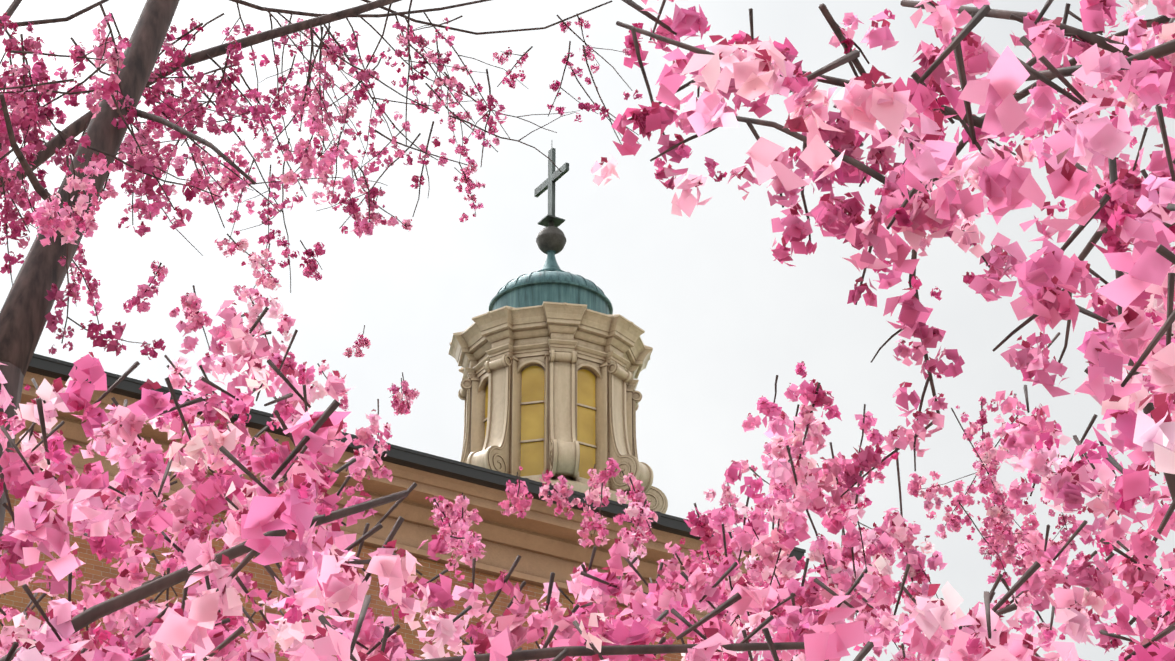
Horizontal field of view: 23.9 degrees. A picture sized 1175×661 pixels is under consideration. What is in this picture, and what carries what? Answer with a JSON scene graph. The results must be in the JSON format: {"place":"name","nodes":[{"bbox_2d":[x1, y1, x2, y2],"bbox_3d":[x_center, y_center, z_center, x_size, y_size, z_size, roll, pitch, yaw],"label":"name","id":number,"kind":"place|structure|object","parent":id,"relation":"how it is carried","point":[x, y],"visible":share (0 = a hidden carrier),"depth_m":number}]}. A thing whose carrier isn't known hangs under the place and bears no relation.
{"place":"outdoors","nodes":[
{"label":"outdoors","id":0,"kind":"place"},
{"bbox_2d":[0,0,642,540],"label":"cherry tree","id":1,"kind":"object","parent":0,"point":[144,162],"depth_m":10.45},
{"bbox_2d":[0,470,701,660],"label":"building walls","id":2,"kind":"structure","parent":0,"point":[94,569],"depth_m":40.54},
{"bbox_2d":[14,372,777,622],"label":"building cornice","id":3,"kind":"structure","parent":2,"relation":"attached to","point":[540,538],"depth_m":42.35},
{"bbox_2d":[27,353,805,636],"bbox_3d":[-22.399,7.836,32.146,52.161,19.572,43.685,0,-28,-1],"label":"roof edge","id":4,"kind":"object","parent":3,"relation":"attached to","point":[258,420],"visible":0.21,"depth_m":41.72},
{"bbox_2d":[478,355,601,392],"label":"arches","id":5,"kind":"structure","parent":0,"point":[593,367],"depth_m":46.37},
{"bbox_2d":[448,301,652,389],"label":"cornice","id":6,"kind":"structure","parent":5,"relation":"on","point":[582,331],"depth_m":46.54},
{"bbox_2d":[488,271,612,314],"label":"dome","id":7,"kind":"structure","parent":6,"relation":"on","point":[536,290],"depth_m":47.30},
{"bbox_2d":[537,250,564,271],"bbox_3d":[-0.638,-1.081,48.519,0.641,0.704,0.641,0,-28,-1],"label":"finial base","id":8,"kind":"object","parent":7,"relation":"on","point":[551,264],"visible":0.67,"depth_m":48.43},
{"bbox_2d":[536,221,565,253],"bbox_3d":[-0.638,-1.630,48.810,0.533,0.620,0.533,0,-28,-1],"label":"ball finial","id":9,"kind":"object","parent":8,"relation":"on","point":[551,236],"visible":0.96,"depth_m":48.60},
{"bbox_2d":[534,148,568,226],"bbox_3d":[-0.638,-2.662,49.357,0.360,1.715,1.100,16,-32,-27],"label":"cross","id":10,"kind":"object","parent":9,"relation":"on","point":[554,176],"visible":0.92,"depth_m":49.19},
{"bbox_2d":[497,270,604,294],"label":"dome ribs","id":11,"kind":"object","parent":7,"relation":"attached to","point":[543,279],"visible":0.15,"depth_m":47.62},
{"bbox_2d":[485,366,595,478],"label":"window panes","id":12,"kind":"structure","parent":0,"point":[532,427],"depth_m":45.96},
{"bbox_2d":[483,364,596,447],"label":"window muntins","id":13,"kind":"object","parent":12,"relation":"attached to","point":[542,439],"depth_m":46.04},
{"bbox_2d":[30,120,1082,660],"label":"cherry blossoms","id":14,"kind":"object","parent":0,"point":[888,538],"depth_m":7.94},
{"bbox_2d":[521,474,632,504],"bbox_3d":[-0.638,3.203,46.248,3.553,0.530,3.553,0,-28,-1],"label":"tower base","id":15,"kind":"object","parent":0,"point":[581,485],"visible":0.02,"depth_m":45.01},
{"bbox_2d":[470,352,632,492],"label":"cupola piers","id":16,"kind":"structure","parent":15,"relation":"on","point":[601,425],"depth_m":46.08},
{"bbox_2d":[458,350,667,513],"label":"cupola buttresses","id":17,"kind":"structure","parent":15,"relation":"on","point":[564,453],"depth_m":45.86},
{"bbox_2d":[0,0,1174,660],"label":"cherry blossoms","id":18,"kind":"object","parent":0,"point":[316,572],"depth_m":2.63},
{"bbox_2d":[0,0,1174,660],"label":"sky","id":19,"kind":"structure","parent":0,"point":[720,318]},
{"bbox_2d":[591,0,1174,512],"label":"cherry blossoms","id":20,"kind":"object","parent":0,"point":[841,218],"depth_m":3.39}
]}

